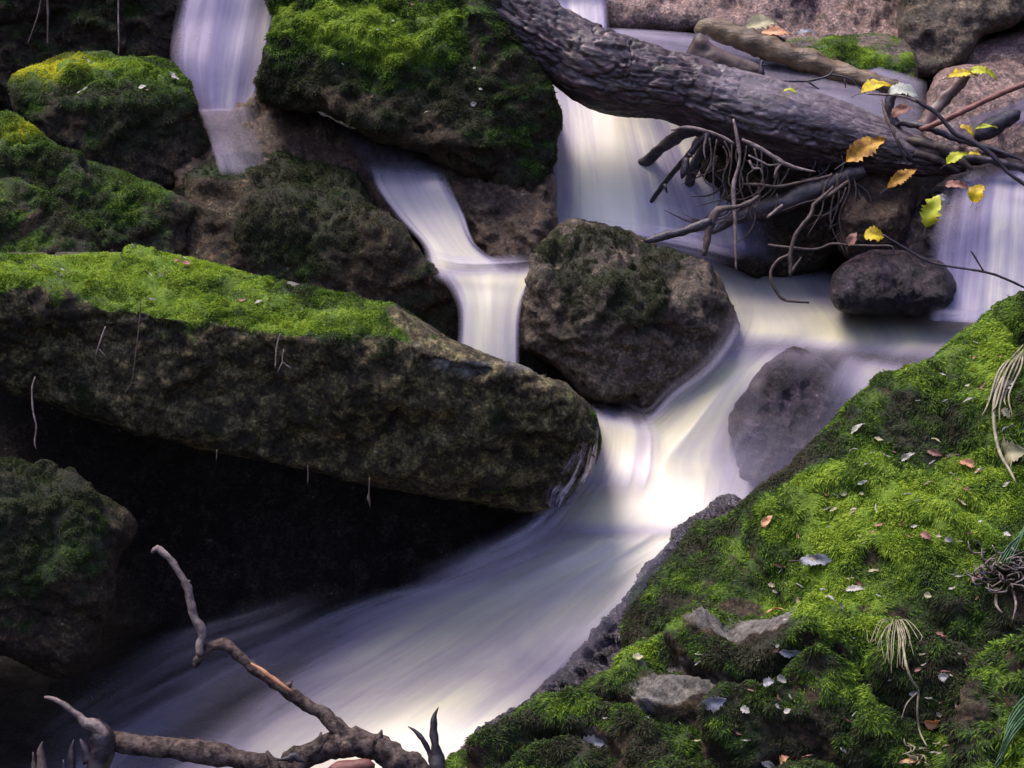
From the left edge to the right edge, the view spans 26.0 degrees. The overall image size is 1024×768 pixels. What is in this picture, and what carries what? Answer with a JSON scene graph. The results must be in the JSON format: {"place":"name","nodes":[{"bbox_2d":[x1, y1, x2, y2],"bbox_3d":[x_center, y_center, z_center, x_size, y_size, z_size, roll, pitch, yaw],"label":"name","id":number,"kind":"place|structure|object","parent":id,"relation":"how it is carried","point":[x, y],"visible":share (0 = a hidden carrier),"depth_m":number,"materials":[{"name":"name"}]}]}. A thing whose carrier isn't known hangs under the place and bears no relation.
{"place":"outdoors","nodes":[
{"label":"outdoors","id":0,"kind":"place"},
{"bbox_2d":[202,108,424,174],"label":"water","id":1,"kind":"structure","parent":0,"point":[407,167],"depth_m":4.96,"materials":[{"name":"white liquid"}]},
{"bbox_2d":[0,0,945,767],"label":"ground","id":2,"kind":"structure","parent":0,"point":[286,570],"depth_m":5.08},
{"bbox_2d":[31,741,46,767],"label":"wood splinter","id":3,"kind":"object","parent":2,"relation":"on","point":[41,760],"visible":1,"depth_m":3.85,"materials":[{"name":"grey wood"}]},
{"bbox_2d":[0,456,137,679],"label":"boulder","id":4,"kind":"object","parent":2,"relation":"on","point":[67,535],"visible":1,"depth_m":3.94,"materials":[{"name":"plant"}]},
{"bbox_2d":[0,0,187,110],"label":"boulder","id":5,"kind":"object","parent":2,"relation":"on","point":[148,27],"visible":0.44,"depth_m":5.49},
{"bbox_2d":[27,0,48,45],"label":"rootlet","id":6,"kind":"object","parent":5,"relation":"hanging from","point":[47,2],"visible":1,"depth_m":5.36,"materials":[{"name":"brown plant"}]},
{"bbox_2d":[117,0,119,54],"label":"rootlet","id":7,"kind":"object","parent":5,"relation":"attached to","point":[118,29],"visible":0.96,"depth_m":5.36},
{"bbox_2d":[0,109,194,256],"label":"boulder","id":8,"kind":"object","parent":2,"relation":"on","point":[119,209],"visible":0.52,"depth_m":4.85,"materials":[{"name":"plant"}]},
{"bbox_2d":[7,50,211,190],"bbox_3d":[-0.943,-0.631,5.269,0.509,0.349,0.616,0,20,0],"label":"boulder","id":9,"kind":"object","parent":2,"relation":"on","point":[112,114],"visible":0.97,"depth_m":5.01,"materials":[{"name":"plant"}]},
{"bbox_2d":[174,91,425,230],"bbox_3d":[-0.449,-0.527,5.233,0.668,0.309,0.612,0,20,0],"label":"rock ledge","id":10,"kind":"object","parent":2,"relation":"on","point":[253,126],"visible":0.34,"depth_m":5.07,"materials":[{"name":"stone"}]},
{"bbox_2d":[184,0,271,110],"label":"waterfall","id":11,"kind":"structure","parent":10,"relation":"on","point":[232,61],"depth_m":5.27,"materials":[{"name":"white liquid"}]},
{"bbox_2d":[0,243,602,515],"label":"boulder","id":12,"kind":"object","parent":2,"relation":"on","point":[385,395],"visible":1,"depth_m":4.19,"materials":[{"name":"stone"}]},
{"bbox_2d":[31,377,36,448],"bbox_3d":[-0.862,0.052,4.000,0.009,0.124,0.047,-1,20,-4],"label":"rootlet","id":13,"kind":"object","parent":12,"relation":"hanging from","point":[33,413],"visible":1,"depth_m":4.00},
{"bbox_2d":[0,176,101,254],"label":"boulder","id":14,"kind":"object","parent":12,"relation":"on","point":[33,218],"visible":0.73,"depth_m":4.66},
{"bbox_2d":[95,326,105,356],"bbox_3d":[-0.746,-0.077,4.020,0.021,0.054,0.021,0,20,0],"label":"rootlet","id":15,"kind":"object","parent":12,"relation":"attached to","point":[100,342],"visible":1,"depth_m":4.02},
{"bbox_2d":[124,300,140,392],"bbox_3d":[-0.684,-0.067,4.018,0.011,0.161,0.068,10,22,26],"label":"rootlet","id":16,"kind":"object","parent":12,"relation":"attached to","point":[136,345],"visible":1,"depth_m":4.02,"materials":[{"name":"brown plant"}]},
{"bbox_2d":[274,333,290,371],"bbox_3d":[-0.418,-0.057,4.040,0.030,0.067,0.026,0,20,0],"label":"rootlet","id":17,"kind":"object","parent":12,"relation":"attached to","point":[282,354],"visible":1,"depth_m":4.04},
{"bbox_2d":[549,427,598,510],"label":"water","id":18,"kind":"structure","parent":12,"relation":"on","point":[562,494],"depth_m":4.34,"materials":[{"name":"white liquid"}]},
{"bbox_2d":[172,150,462,342],"bbox_3d":[-0.450,-0.292,5.160,0.695,0.556,0.767,0,20,0],"label":"boulder","id":19,"kind":"object","parent":2,"relation":"on","point":[278,215],"visible":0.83,"depth_m":4.83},
{"bbox_2d":[253,0,562,196],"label":"boulder","id":20,"kind":"object","parent":2,"relation":"on","point":[507,128],"visible":0.95,"depth_m":4.89,"materials":[{"name":"plant"}]},
{"bbox_2d":[516,218,739,417],"bbox_3d":[0.243,-0.155,4.935,0.532,0.474,0.667,0,20,0],"label":"boulder","id":21,"kind":"object","parent":2,"relation":"on","point":[633,322],"visible":0.99,"depth_m":4.67,"materials":[{"name":"stone"}]},
{"bbox_2d":[644,217,712,242],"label":"twig","id":22,"kind":"object","parent":21,"relation":"on","point":[702,225],"visible":1,"depth_m":4.71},
{"bbox_2d":[701,195,759,255],"bbox_3d":[0.467,-0.345,4.790,0.134,0.126,0.035,-8,21,-20],"label":"twig","id":23,"kind":"object","parent":21,"relation":"on","point":[716,211],"visible":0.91,"depth_m":4.77,"materials":[{"name":"wood"}]},
{"bbox_2d":[766,204,783,218],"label":"twig","id":24,"kind":"object","parent":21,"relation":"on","point":[777,209],"visible":1,"depth_m":4.88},
{"bbox_2d":[691,137,837,277],"bbox_3d":[0.626,-0.427,5.252,0.419,0.380,0.401,0,20,0],"label":"boulder","id":25,"kind":"object","parent":2,"relation":"on","point":[757,256],"visible":0.41,"depth_m":5.11,"materials":[{"name":"stone"}]},
{"bbox_2d":[728,346,844,494],"bbox_3d":[0.576,0.099,4.658,0.257,0.362,0.472,0,20,0],"label":"boulder","id":26,"kind":"object","parent":2,"relation":"on","point":[788,403],"visible":0.63,"depth_m":4.52,"materials":[{"name":"stone"}]},
{"bbox_2d":[603,0,1023,41],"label":"rock ledge","id":27,"kind":"object","parent":2,"relation":"on","point":[823,18],"visible":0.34,"depth_m":5.71,"materials":[{"name":"stone"}]},
{"bbox_2d":[558,0,604,27],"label":"waterfall","id":28,"kind":"structure","parent":27,"relation":"on","point":[592,10],"depth_m":5.62,"materials":[{"name":"white liquid"}]},
{"bbox_2d":[746,13,777,29],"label":"fallen leaf","id":29,"kind":"object","parent":27,"relation":"on","point":[759,21],"visible":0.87,"depth_m":5.55,"materials":[{"name":"beige plant"}]},
{"bbox_2d":[786,32,918,83],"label":"boulder","id":30,"kind":"object","parent":2,"relation":"on","point":[894,55],"visible":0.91,"depth_m":5.32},
{"bbox_2d":[761,25,790,34],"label":"fallen leaf","id":31,"kind":"object","parent":30,"relation":"on","point":[774,30],"visible":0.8,"depth_m":5.52,"materials":[{"name":"orange plant"}]},
{"bbox_2d":[792,29,815,35],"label":"fallen leaf","id":32,"kind":"object","parent":30,"relation":"on","point":[801,31],"visible":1,"depth_m":5.50,"materials":[{"name":"grey plant"}]},
{"bbox_2d":[835,174,919,257],"bbox_3d":[0.855,-0.407,5.158,0.180,0.241,0.427,5,21,13],"label":"boulder","id":33,"kind":"object","parent":2,"relation":"on","point":[888,212],"visible":0.58,"depth_m":5.01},
{"bbox_2d":[496,0,1023,176],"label":"fallen log","id":34,"kind":"object","parent":33,"relation":"on","point":[589,64],"visible":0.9,"depth_m":4.95,"materials":[{"name":"wood"}]},
{"bbox_2d":[638,129,701,166],"bbox_3d":[0.353,-0.534,5.077,0.239,0.183,0.047,16,26,38],"label":"twig","id":35,"kind":"object","parent":34,"relation":"on","point":[667,143],"visible":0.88,"depth_m":5.06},
{"bbox_2d":[650,132,711,202],"bbox_3d":[0.380,-0.480,5.011,0.122,0.203,0.136,-5,21,-14],"label":"twig","id":36,"kind":"object","parent":34,"relation":"attached to","point":[683,165],"visible":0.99,"depth_m":4.97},
{"bbox_2d":[671,125,734,159],"bbox_3d":[0.422,-0.534,4.910,0.142,0.073,0.027,2,20,5],"label":"hanging root","id":37,"kind":"object","parent":34,"relation":"hanging from","point":[706,131],"visible":1,"depth_m":4.91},
{"bbox_2d":[704,138,763,221],"bbox_3d":[0.498,-0.457,4.948,0.136,0.183,0.068,4,20,10],"label":"hanging root","id":38,"kind":"object","parent":34,"relation":"hanging from","point":[731,162],"visible":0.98,"depth_m":4.94,"materials":[{"name":"brown plant"}]},
{"bbox_2d":[731,119,740,268],"bbox_3d":[0.495,-0.420,4.900,0.024,0.314,0.118,0,20,0],"label":"hanging root","id":39,"kind":"object","parent":34,"relation":"hanging from","point":[733,185],"visible":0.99,"depth_m":4.90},
{"bbox_2d":[741,138,815,177],"bbox_3d":[0.588,-0.497,4.893,0.167,0.083,0.027,3,20,9],"label":"twig","id":40,"kind":"object","parent":39,"relation":"attached to","point":[779,161],"visible":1,"depth_m":4.90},
{"bbox_2d":[665,146,846,248],"bbox_3d":[0.556,-0.427,4.984,0.427,0.220,0.128,0,20,0],"label":"root tangle","id":41,"kind":"object","parent":34,"relation":"hanging from","point":[729,215],"visible":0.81,"depth_m":4.98,"materials":[{"name":"brown plant"}]},
{"bbox_2d":[758,60,766,74],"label":"twig","id":42,"kind":"object","parent":34,"relation":"on","point":[761,70],"visible":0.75,"depth_m":5.05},
{"bbox_2d":[807,173,871,254],"bbox_3d":[0.732,-0.386,4.980,0.171,0.182,0.081,-18,27,-40],"label":"hanging root","id":43,"kind":"object","parent":34,"relation":"hanging from","point":[838,187],"visible":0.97,"depth_m":4.97,"materials":[{"name":"brown plant"}]},
{"bbox_2d":[741,174,831,206],"bbox_3d":[0.614,-0.431,4.950,0.203,0.072,0.023,-1,20,-2],"label":"twig","id":44,"kind":"object","parent":43,"relation":"attached to","point":[758,185],"visible":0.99,"depth_m":4.95,"materials":[{"name":"wood"}]},
{"bbox_2d":[880,169,916,193],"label":"fallen leaf","id":45,"kind":"object","parent":43,"relation":"hanging from","point":[899,177],"visible":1,"depth_m":4.86,"materials":[{"name":"orange plant"}]},
{"bbox_2d":[835,136,886,169],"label":"fallen leaf","id":46,"kind":"object","parent":34,"relation":"on","point":[861,148],"visible":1,"depth_m":4.86,"materials":[{"name":"orange plant"}]},
{"bbox_2d":[852,79,891,96],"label":"fallen leaf","id":47,"kind":"object","parent":34,"relation":"on","point":[871,84],"visible":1,"depth_m":4.88,"materials":[{"name":"yellow plant"}]},
{"bbox_2d":[867,93,916,102],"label":"twig","id":48,"kind":"object","parent":34,"relation":"on","point":[908,98],"visible":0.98,"depth_m":4.92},
{"bbox_2d":[888,102,910,118],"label":"fallen leaf","id":49,"kind":"object","parent":34,"relation":"on","point":[899,109],"visible":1,"depth_m":4.93,"materials":[{"name":"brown plant"}]},
{"bbox_2d":[940,151,967,168],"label":"fallen leaf","id":50,"kind":"object","parent":34,"relation":"on","point":[953,157],"visible":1,"depth_m":4.88,"materials":[{"name":"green plant"}]},
{"bbox_2d":[939,68,977,80],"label":"fallen leaf","id":51,"kind":"object","parent":34,"relation":"on","point":[957,73],"visible":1,"depth_m":4.98,"materials":[{"name":"yellow plant"}]},
{"bbox_2d":[915,98,1023,185],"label":"twig","id":52,"kind":"object","parent":34,"relation":"on","point":[991,154],"visible":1,"depth_m":4.90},
{"bbox_2d":[887,81,917,97],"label":"fallen leaf","id":53,"kind":"object","parent":52,"relation":"on","point":[903,88],"visible":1,"depth_m":4.87,"materials":[{"name":"white plant"}]},
{"bbox_2d":[956,123,973,136],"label":"fallen leaf","id":54,"kind":"object","parent":52,"relation":"on","point":[969,129],"visible":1,"depth_m":4.86,"materials":[{"name":"yellow plant"}]},
{"bbox_2d":[919,81,1023,131],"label":"branch","id":55,"kind":"object","parent":34,"relation":"on","point":[974,105],"visible":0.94,"depth_m":4.96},
{"bbox_2d":[969,65,996,78],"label":"fallen leaf","id":56,"kind":"object","parent":34,"relation":"on","point":[981,69],"visible":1,"depth_m":4.98,"materials":[{"name":"yellow plant"}]},
{"bbox_2d":[973,109,1020,141],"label":"branch","id":57,"kind":"object","parent":34,"relation":"on","point":[1002,121],"visible":0.95,"depth_m":4.97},
{"bbox_2d":[712,165,866,233],"bbox_3d":[0.623,-0.415,5.000,0.352,0.149,0.047,-3,20,-8],"label":"twig","id":58,"kind":"object","parent":33,"relation":"on","point":[808,191],"visible":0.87,"depth_m":4.98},
{"bbox_2d":[898,151,1023,314],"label":"boulder","id":59,"kind":"object","parent":2,"relation":"on","point":[931,242],"visible":0.23,"depth_m":5.00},
{"bbox_2d":[934,173,1023,322],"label":"waterfall","id":60,"kind":"structure","parent":59,"relation":"on","point":[997,246],"depth_m":4.87,"materials":[{"name":"white liquid"}]},
{"bbox_2d":[936,180,968,188],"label":"fallen leaf","id":61,"kind":"object","parent":60,"relation":"on","point":[955,184],"visible":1,"depth_m":4.84,"materials":[{"name":"pink plant"}]},
{"bbox_2d":[967,185,984,207],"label":"fallen leaf","id":62,"kind":"object","parent":60,"relation":"on","point":[974,193],"visible":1,"depth_m":4.80,"materials":[{"name":"yellow plant"}]},
{"bbox_2d":[946,28,1023,177],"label":"boulder","id":63,"kind":"object","parent":2,"relation":"on","point":[1006,51],"visible":0.12,"depth_m":5.44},
{"bbox_2d":[897,0,1023,77],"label":"boulder","id":64,"kind":"object","parent":63,"relation":"on","point":[937,36],"visible":0.91,"depth_m":5.39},
{"bbox_2d":[923,62,1023,158],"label":"boulder","id":65,"kind":"object","parent":63,"relation":"on","point":[1008,139],"visible":0.42,"depth_m":5.21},
{"bbox_2d":[79,174,973,767],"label":"stream","id":66,"kind":"structure","parent":0,"point":[467,654],"depth_m":4.44,"materials":[{"name":"white liquid"}]},
{"bbox_2d":[421,154,557,269],"bbox_3d":[-0.056,-0.405,5.061,0.323,0.266,0.457,0,20,0],"label":"boulder","id":67,"kind":"object","parent":66,"relation":"in","point":[509,227],"visible":0.62,"depth_m":4.91,"materials":[{"name":"stone"}]},
{"bbox_2d":[458,493,740,750],"bbox_3d":[0.204,0.522,4.117,0.750,0.539,0.418,-11,23,-28],"label":"rock ledge","id":68,"kind":"object","parent":66,"relation":"in","point":[598,650],"visible":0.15,"depth_m":4.08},
{"bbox_2d":[444,600,980,767],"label":"boulder","id":69,"kind":"object","parent":68,"relation":"on","point":[829,672],"visible":0.85,"depth_m":3.64,"materials":[{"name":"plant"}]},
{"bbox_2d":[151,545,445,767],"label":"fallen branch","id":70,"kind":"object","parent":69,"relation":"on","point":[341,739],"visible":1,"depth_m":3.84,"materials":[{"name":"wood"}]},
{"bbox_2d":[44,696,278,767],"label":"fallen branch","id":71,"kind":"object","parent":70,"relation":"on","point":[106,742],"visible":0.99,"depth_m":3.87,"materials":[{"name":"wood"}]},
{"bbox_2d":[62,739,75,767],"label":"wood splinter","id":72,"kind":"object","parent":71,"relation":"attached to","point":[71,760],"visible":1,"depth_m":3.86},
{"bbox_2d":[277,751,306,762],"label":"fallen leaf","id":73,"kind":"object","parent":70,"relation":"attached to","point":[291,757],"visible":1,"depth_m":3.82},
{"bbox_2d":[328,758,374,767],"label":"wood chunk","id":74,"kind":"object","parent":70,"relation":"attached to","point":[362,763],"visible":1,"depth_m":3.79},
{"bbox_2d":[583,735,603,746],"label":"fallen leaf","id":75,"kind":"object","parent":69,"relation":"on","point":[595,740],"visible":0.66,"depth_m":3.75,"materials":[{"name":"grey plant"}]},
{"bbox_2d":[697,695,725,712],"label":"fallen leaf","id":76,"kind":"object","parent":69,"relation":"on","point":[713,704],"visible":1,"depth_m":3.61,"materials":[{"name":"grey plant"}]},
{"bbox_2d":[757,760,773,767],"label":"fallen leaf","id":77,"kind":"object","parent":69,"relation":"on","point":[767,764],"visible":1,"depth_m":3.60,"materials":[{"name":"grey plant"}]},
{"bbox_2d":[760,676,773,686],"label":"fallen leaf","id":78,"kind":"object","parent":69,"relation":"on","point":[768,681],"visible":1,"depth_m":3.61,"materials":[{"name":"white plant"}]},
{"bbox_2d":[774,649,801,657],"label":"fallen leaf","id":79,"kind":"object","parent":69,"relation":"on","point":[786,653],"visible":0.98,"depth_m":3.64,"materials":[{"name":"grey plant"}]},
{"bbox_2d":[619,290,1023,651],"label":"boulder","id":80,"kind":"object","parent":69,"relation":"on","point":[727,561],"visible":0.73,"depth_m":3.90,"materials":[{"name":"plant"}]},
{"bbox_2d":[760,515,772,529],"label":"fallen leaf","id":81,"kind":"object","parent":80,"relation":"on","point":[765,521],"visible":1,"depth_m":3.92,"materials":[{"name":"orange plant"}]},
{"bbox_2d":[789,553,831,565],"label":"fallen leaf","id":82,"kind":"object","parent":80,"relation":"on","point":[806,560],"visible":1,"depth_m":3.84,"materials":[{"name":"grey plant"}]},
{"bbox_2d":[841,584,864,590],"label":"fallen leaf","id":83,"kind":"object","parent":80,"relation":"on","point":[852,587],"visible":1,"depth_m":3.79,"materials":[{"name":"white plant"}]},
{"bbox_2d":[901,452,914,460],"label":"fallen leaf","id":84,"kind":"object","parent":80,"relation":"on","point":[906,456],"visible":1,"depth_m":3.93,"materials":[{"name":"white plant"}]},
{"bbox_2d":[920,531,930,539],"bbox_3d":[0.705,0.258,3.776,0.018,0.014,0.015,0,20,0],"label":"leaf scrap","id":85,"kind":"object","parent":80,"relation":"on","point":[925,534],"visible":1,"depth_m":3.78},
{"bbox_2d":[923,449,941,455],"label":"fallen leaf","id":86,"kind":"object","parent":80,"relation":"on","point":[932,452],"visible":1,"depth_m":3.93,"materials":[{"name":"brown plant"}]},
{"bbox_2d":[956,458,977,467],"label":"fallen leaf","id":87,"kind":"object","parent":80,"relation":"on","point":[968,462],"visible":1,"depth_m":3.87,"materials":[{"name":"orange plant"}]},
{"bbox_2d":[964,541,1023,621],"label":"root clump","id":88,"kind":"object","parent":80,"relation":"on","point":[989,567],"visible":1,"depth_m":3.70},
{"bbox_2d":[995,526,1023,565],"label":"grass tuft","id":89,"kind":"object","parent":88,"relation":"on","point":[1014,542],"visible":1,"depth_m":3.71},
{"bbox_2d":[982,345,1023,482],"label":"grass tuft","id":90,"kind":"object","parent":80,"relation":"on","point":[1019,356],"visible":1,"depth_m":3.92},
{"bbox_2d":[1001,407,1011,418],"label":"fallen leaf","id":91,"kind":"object","parent":80,"relation":"on","point":[1005,411],"visible":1,"depth_m":3.91,"materials":[{"name":"grey plant"}]},
{"bbox_2d":[1000,437,1023,466],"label":"fallen leaf","id":92,"kind":"object","parent":80,"relation":"on","point":[1012,451],"visible":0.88,"depth_m":3.86,"materials":[{"name":"beige plant"}]},
{"bbox_2d":[866,618,926,746],"bbox_3d":[0.618,0.469,3.574,0.086,0.138,0.222,0,20,0],"label":"grass tuft","id":93,"kind":"object","parent":69,"relation":"on","point":[900,636],"visible":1,"depth_m":3.56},
{"bbox_2d":[892,758,921,763],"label":"fallen leaf","id":94,"kind":"object","parent":69,"relation":"on","point":[907,760],"visible":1,"depth_m":3.53,"materials":[{"name":"orange plant"}]},
{"bbox_2d":[901,739,948,764],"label":"root clump","id":95,"kind":"object","parent":69,"relation":"on","point":[913,756],"visible":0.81,"depth_m":3.51,"materials":[{"name":"beige plant"}]},
{"bbox_2d":[920,720,940,729],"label":"fallen leaf","id":96,"kind":"object","parent":69,"relation":"on","point":[931,725],"visible":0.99,"depth_m":3.55,"materials":[{"name":"brown plant"}]},
{"bbox_2d":[923,625,1023,767],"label":"boulder","id":97,"kind":"object","parent":69,"relation":"on","point":[991,693],"visible":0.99,"depth_m":3.47,"materials":[{"name":"plant"}]},
{"bbox_2d":[994,696,1023,767],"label":"grass tuft","id":98,"kind":"object","parent":97,"relation":"on","point":[1009,735],"visible":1,"depth_m":3.42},
{"bbox_2d":[830,249,955,316],"bbox_3d":[0.837,-0.226,4.906,0.298,0.158,0.303,0,20,0],"label":"boulder","id":99,"kind":"object","parent":66,"relation":"on","point":[884,282],"visible":0.98,"depth_m":4.79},
{"bbox_2d":[768,242,894,252],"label":"twig","id":100,"kind":"object","parent":99,"relation":"on","point":[835,243],"visible":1,"depth_m":4.86,"materials":[{"name":"wood"}]},
{"bbox_2d":[769,185,834,303],"bbox_3d":[0.644,-0.301,4.840,0.159,0.243,0.067,-10,22,-27],"label":"twig","id":101,"kind":"object","parent":100,"relation":"hanging from","point":[791,269],"visible":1,"depth_m":4.85,"materials":[{"name":"wood"}]},
{"bbox_2d":[846,232,856,249],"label":"fallen leaf","id":102,"kind":"object","parent":99,"relation":"on","point":[851,239],"visible":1,"depth_m":4.84,"materials":[{"name":"pink plant"}]},
{"bbox_2d":[858,225,883,241],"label":"fallen leaf","id":103,"kind":"object","parent":99,"relation":"on","point":[873,233],"visible":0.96,"depth_m":4.80,"materials":[{"name":"yellow plant"}]},
{"bbox_2d":[919,195,941,236],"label":"fallen leaf","id":104,"kind":"object","parent":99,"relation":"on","point":[930,209],"visible":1,"depth_m":4.80,"materials":[{"name":"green plant"}]},
{"bbox_2d":[553,85,744,249],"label":"waterfall","id":105,"kind":"structure","parent":0,"point":[601,174],"depth_m":5.11,"materials":[{"name":"white liquid"}]},
{"bbox_2d":[685,136,715,186],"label":"twig","id":106,"kind":"object","parent":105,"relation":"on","point":[696,160],"visible":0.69,"depth_m":5.07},
{"bbox_2d":[694,17,908,95],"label":"branch","id":107,"kind":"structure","parent":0,"point":[753,42],"depth_m":5.25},
{"bbox_2d":[614,29,1023,136],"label":"water","id":108,"kind":"structure","parent":0,"point":[677,42],"depth_m":5.23,"materials":[{"name":"white liquid"}]},
{"bbox_2d":[686,33,758,72],"bbox_3d":[0.494,-0.765,5.131,0.180,0.088,0.053,5,21,12],"label":"wood splinter","id":109,"kind":"object","parent":108,"relation":"on","point":[702,45],"visible":0.72,"depth_m":5.12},
{"bbox_2d":[782,68,864,92],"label":"twig","id":110,"kind":"object","parent":108,"relation":"on","point":[809,81],"visible":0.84,"depth_m":5.20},
{"bbox_2d":[882,234,1023,287],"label":"twig","id":111,"kind":"object","parent":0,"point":[956,267],"visible":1,"depth_m":4.70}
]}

